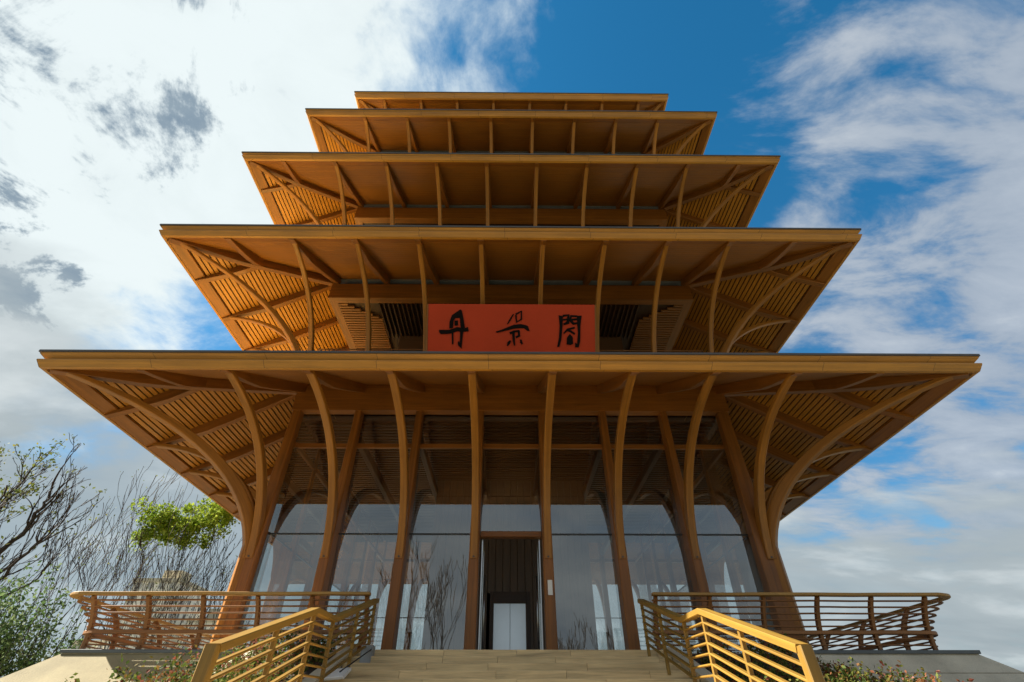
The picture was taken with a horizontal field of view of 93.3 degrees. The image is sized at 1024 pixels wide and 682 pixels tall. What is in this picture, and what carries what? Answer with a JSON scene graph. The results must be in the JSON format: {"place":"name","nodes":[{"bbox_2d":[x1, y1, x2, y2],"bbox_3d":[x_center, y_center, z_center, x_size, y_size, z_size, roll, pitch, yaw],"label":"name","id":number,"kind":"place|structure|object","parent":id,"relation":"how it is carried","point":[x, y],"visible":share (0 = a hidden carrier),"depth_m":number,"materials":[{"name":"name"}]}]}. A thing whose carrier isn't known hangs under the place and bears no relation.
{"place":"outdoors","nodes":[
{"label":"outdoors","id":0,"kind":"place"},
{"bbox_2d":[72,634,110,648],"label":"apartment building","id":1,"kind":"structure","parent":0,"point":[104,641],"depth_m":101.55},
{"bbox_2d":[105,570,208,648],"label":"apartment building","id":2,"kind":"structure","parent":0,"point":[177,622],"depth_m":101.32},
{"bbox_2d":[179,609,246,648],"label":"apartment building","id":3,"kind":"structure","parent":0,"point":[209,622],"depth_m":100.64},
{"bbox_2d":[114,653,769,655],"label":"terrace","id":4,"kind":"structure","parent":0,"point":[232,653],"depth_m":10.50,"materials":[{"name":"grey concrete"}]},
{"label":"deck","id":5,"kind":"structure","parent":4,"relation":"on","visible":0},
{"bbox_2d":[69,591,370,648],"bbox_3d":[-6.808,12.051,18.110,7.005,1.086,19.145,0,-39,0],"label":"terrace railing","id":6,"kind":"object","parent":5,"relation":"on","point":[92,632],"visible":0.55,"depth_m":10.96,"materials":[{"name":"brown wood"}]},
{"bbox_2d":[36,91,981,652],"bbox_3d":[-0.088,0.250,27.912,24.180,31.860,24.180,0,-39,0],"label":"pagoda","id":7,"kind":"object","parent":5,"relation":"on","point":[338,427],"visible":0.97,"depth_m":17.77,"materials":[{"name":"brown wood"}]},
{"bbox_2d":[268,413,319,550],"bbox_3d":[-7.178,5.908,15.290,0.120,7.190,2.060,0,-39,0],"label":"window","id":8,"kind":"structure","parent":7,"relation":"in","point":[291,499],"depth_m":15.97,"materials":[{"name":"clear glass"}]},
{"bbox_2d":[277,449,327,651],"bbox_3d":[-7.195,7.215,16.934,0.120,7.190,2.060,0,-39,0],"label":"window","id":9,"kind":"structure","parent":7,"relation":"in","point":[317,504],"depth_m":17.17,"materials":[{"name":"clear glass"}]},
{"bbox_2d":[269,443,346,534],"bbox_3d":[-6.332,5.389,14.638,2.060,7.190,0.120,0,-39,0],"label":"window frame","id":10,"kind":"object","parent":7,"relation":"in","point":[301,445],"depth_m":16.06,"materials":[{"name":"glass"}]},
{"bbox_2d":[316,507,345,568],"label":"window","id":11,"kind":"structure","parent":7,"relation":"in","point":[345,507],"depth_m":18.30,"materials":[{"name":"glass"}]},
{"bbox_2d":[321,490,359,652],"bbox_3d":[-7.228,9.830,20.221,0.120,7.190,2.060,0,-39,0],"label":"window","id":12,"kind":"structure","parent":7,"relation":"in","point":[353,506],"depth_m":21.36,"materials":[{"name":"glass"}]},
{"bbox_2d":[347,507,369,602],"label":"window","id":13,"kind":"structure","parent":7,"relation":"in","point":[364,520],"depth_m":22.82,"materials":[{"name":"glass"}]},
{"bbox_2d":[354,520,378,649],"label":"window","id":14,"kind":"structure","parent":7,"relation":"in","point":[372,540],"depth_m":24.98,"materials":[{"name":"glass"}]},
{"bbox_2d":[338,443,410,534],"bbox_3d":[-4.232,5.399,14.651,2.060,7.190,0.120,0,-39,0],"label":"window frame","id":15,"kind":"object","parent":7,"relation":"in","point":[359,445],"depth_m":16.08,"materials":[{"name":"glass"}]},
{"bbox_2d":[369,535,385,614],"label":"window","id":16,"kind":"structure","parent":7,"relation":"in","point":[381,543],"depth_m":26.34,"materials":[{"name":"glass"}]},
{"bbox_2d":[375,559,414,617],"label":"window","id":17,"kind":"structure","parent":7,"relation":"in","point":[385,560],"depth_m":27.25,"materials":[{"name":"glass"}]},
{"bbox_2d":[412,559,429,617],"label":"window","id":18,"kind":"structure","parent":7,"relation":"in","point":[420,560],"depth_m":27.23,"materials":[{"name":"glass"}]},
{"bbox_2d":[409,444,471,534],"bbox_3d":[-2.132,5.410,14.664,2.060,7.190,0.120,0,-39,0],"label":"window frame","id":19,"kind":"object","parent":7,"relation":"in","point":[422,446],"depth_m":16.10,"materials":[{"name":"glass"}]},
{"bbox_2d":[478,539,485,649],"bbox_3d":[-0.842,7.368,13.809,0.107,3.020,0.920,0,-39,0],"label":"door","id":20,"kind":"structure","parent":7,"relation":"in","point":[482,604],"depth_m":13.78,"materials":[{"name":"metal"}]},
{"bbox_2d":[426,304,595,351],"bbox_3d":[-0.017,-0.458,17.008,5.940,1.474,0.984,0,-39,0],"label":"name plaque","id":21,"kind":"object","parent":7,"relation":"attached to","point":[516,327],"visible":0.95,"depth_m":16.97,"materials":[{"name":"red paint"}]},
{"bbox_2d":[483,444,538,449],"bbox_3d":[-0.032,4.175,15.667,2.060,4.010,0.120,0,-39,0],"label":"beam","id":22,"kind":"structure","parent":7,"relation":"in","point":[485,446],"depth_m":16.13,"materials":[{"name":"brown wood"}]},
{"bbox_2d":[536,539,543,649],"bbox_3d":[0.770,7.376,13.819,0.107,3.020,0.920,0,-39,0],"label":"door","id":23,"kind":"structure","parent":7,"relation":"in","point":[538,594],"depth_m":13.80,"materials":[{"name":"metal"}]},
{"bbox_2d":[551,444,611,535],"bbox_3d":[2.068,5.430,14.690,2.060,7.190,0.120,0,-39,0],"label":"window","id":24,"kind":"structure","parent":7,"relation":"in","point":[553,446],"depth_m":16.11,"materials":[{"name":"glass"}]},
{"bbox_2d":[590,559,605,618],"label":"window","id":25,"kind":"structure","parent":7,"relation":"in","point":[591,560],"depth_m":27.31,"materials":[{"name":"glass"}]},
{"bbox_2d":[604,559,641,618],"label":"window","id":26,"kind":"structure","parent":7,"relation":"in","point":[605,560],"depth_m":27.35,"materials":[{"name":"glass"}]},
{"bbox_2d":[632,536,649,615],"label":"window","id":27,"kind":"structure","parent":7,"relation":"in","point":[636,545],"depth_m":26.99,"materials":[{"name":"glass"}]},
{"bbox_2d":[611,444,682,535],"bbox_3d":[4.168,5.440,14.703,2.060,7.190,0.120,0,-39,0],"label":"window","id":28,"kind":"structure","parent":7,"relation":"in","point":[626,446],"depth_m":16.13,"materials":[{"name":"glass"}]},
{"bbox_2d":[640,521,660,605],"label":"window","id":29,"kind":"structure","parent":7,"relation":"in","point":[646,541],"depth_m":25.38,"materials":[{"name":"glass"}]},
{"bbox_2d":[649,507,671,602],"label":"window","id":30,"kind":"structure","parent":7,"relation":"in","point":[655,524],"depth_m":22.90,"materials":[{"name":"glass"}]},
{"bbox_2d":[662,510,686,591],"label":"window","id":31,"kind":"structure","parent":7,"relation":"in","point":[669,525],"depth_m":20.97,"materials":[{"name":"glass"}]},
{"bbox_2d":[693,450,723,568],"bbox_3d":[7.085,7.285,17.022,0.120,7.190,2.060,0,-39,0],"label":"window","id":32,"kind":"structure","parent":7,"relation":"in","point":[703,509],"depth_m":17.71,"materials":[{"name":"glass"}]},
{"bbox_2d":[675,445,747,535],"bbox_3d":[6.268,5.451,14.716,2.060,7.190,0.120,0,-39,0],"label":"window","id":33,"kind":"structure","parent":7,"relation":"in","point":[678,447],"depth_m":16.14,"materials":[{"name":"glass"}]},
{"bbox_2d":[705,444,777,652],"bbox_3d":[7.101,5.978,15.378,0.120,7.190,2.060,0,-39,0],"label":"window","id":34,"kind":"structure","parent":7,"relation":"in","point":[744,565],"depth_m":14.59,"materials":[{"name":"clear glass"}]},
{"bbox_2d":[651,592,950,650],"bbox_3d":[6.667,12.117,18.192,7.065,1.086,19.145,0,-39,0],"label":"terrace railing","id":35,"kind":"object","parent":5,"relation":"on","point":[903,632],"visible":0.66,"depth_m":11.04,"materials":[{"name":"brown wood"}]},
{"bbox_2d":[0,0,1023,677],"label":"sky","id":36,"kind":"structure","parent":0,"point":[900,122],"materials":[{"name":"blue"}]},
{"label":"ground","id":37,"kind":"structure","parent":0,"visible":0},
{"bbox_2d":[0,555,90,677],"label":"shrub","id":38,"kind":"object","parent":37,"relation":"on","point":[8,642],"visible":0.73,"depth_m":12.41,"materials":[{"name":"green plant"}]},
{"bbox_2d":[0,434,106,597],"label":"bare tree","id":39,"kind":"object","parent":37,"relation":"on","point":[7,499],"visible":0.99,"depth_m":15.77,"materials":[{"name":"brown plant"}]},
{"bbox_2d":[30,627,96,661],"bbox_3d":[-12.551,10.056,12.842,2.479,4.302,2.877,-14,-41,17],"label":"shrub","id":40,"kind":"object","parent":37,"relation":"on","point":[63,647],"visible":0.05,"depth_m":13.83,"materials":[{"name":"green plant"}]},
{"bbox_2d":[22,456,187,659],"bbox_3d":[-17.171,9.733,19.858,4.439,12.715,7.538,21,-43,-24],"label":"multistem tree","id":41,"kind":"object","parent":37,"relation":"on","point":[86,557],"visible":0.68,"depth_m":19.48,"materials":[{"name":"brown plant"}]},
{"bbox_2d":[0,649,239,681],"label":"retaining wall","id":42,"kind":"structure","parent":37,"relation":"on","point":[89,665],"depth_m":10.16,"materials":[{"name":"beige concrete"}]},
{"bbox_2d":[76,495,253,648],"bbox_3d":[-13.341,10.718,18.398,3.965,9.391,6.575,-19,-42,23],"label":"multistem tree","id":43,"kind":"object","parent":37,"relation":"on","point":[141,569],"visible":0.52,"depth_m":19.25,"materials":[{"name":"brown plant"}]},
{"bbox_2d":[105,486,239,648],"bbox_3d":[-15.697,11.136,20.252,6.862,11.008,4.349,-29,-47,31],"label":"multistem tree","id":44,"kind":"object","parent":37,"relation":"on","point":[215,511],"visible":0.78,"depth_m":21.30,"materials":[{"name":"green plant"}]},
{"bbox_2d":[215,647,356,681],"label":"planter","id":45,"kind":"object","parent":37,"relation":"on","point":[313,671],"depth_m":9.30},
{"bbox_2d":[64,623,345,681],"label":"ground cover","id":46,"kind":"object","parent":45,"relation":"on","point":[186,677],"visible":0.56,"depth_m":7.68,"materials":[{"name":"green plant"}]},
{"bbox_2d":[324,650,699,681],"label":"staircase","id":47,"kind":"structure","parent":37,"relation":"on","point":[509,666],"depth_m":9.57,"materials":[{"name":"brown wood"}]},
{"bbox_2d":[191,598,378,681],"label":"stair railing","id":48,"kind":"object","parent":47,"relation":"on","point":[208,661],"visible":0.94,"depth_m":6.65,"materials":[{"name":"brown wood"}]},
{"bbox_2d":[324,649,371,680],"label":"curb","id":49,"kind":"object","parent":47,"relation":"on","point":[339,673],"visible":0.86,"depth_m":8.72,"materials":[{"name":"grey concrete"}]},
{"bbox_2d":[359,645,375,662],"bbox_3d":[-3.050,6.726,10.103,0.240,0.610,0.265,0,-39,0],"label":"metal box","id":50,"kind":"object","parent":47,"relation":"on","point":[365,658],"visible":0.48,"depth_m":10.10,"materials":[{"name":"grey metal"}]},
{"bbox_2d":[360,647,371,662],"bbox_3d":[-3.049,6.648,10.004,0.200,0.530,0.013,0,-39,0],"label":"door","id":51,"kind":"structure","parent":50,"relation":"in","point":[366,658],"depth_m":10.06,"materials":[{"name":"grey metal"}]},
{"bbox_2d":[637,599,824,681],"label":"stair railing","id":52,"kind":"object","parent":47,"relation":"on","point":[807,661],"visible":1,"depth_m":6.75,"materials":[{"name":"brown wood"}]},
{"bbox_2d":[667,646,863,681],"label":"planter","id":53,"kind":"object","parent":37,"relation":"on","point":[703,671],"visible":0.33,"depth_m":9.44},
{"bbox_2d":[685,632,973,681],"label":"ground cover","id":54,"kind":"object","parent":53,"relation":"on","point":[848,674],"visible":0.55,"depth_m":8.12,"materials":[{"name":"green plant"}]},
{"bbox_2d":[814,650,1023,681],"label":"retaining wall","id":55,"kind":"structure","parent":37,"relation":"on","point":[959,665],"depth_m":10.34,"materials":[{"name":"grey concrete"}]}
]}

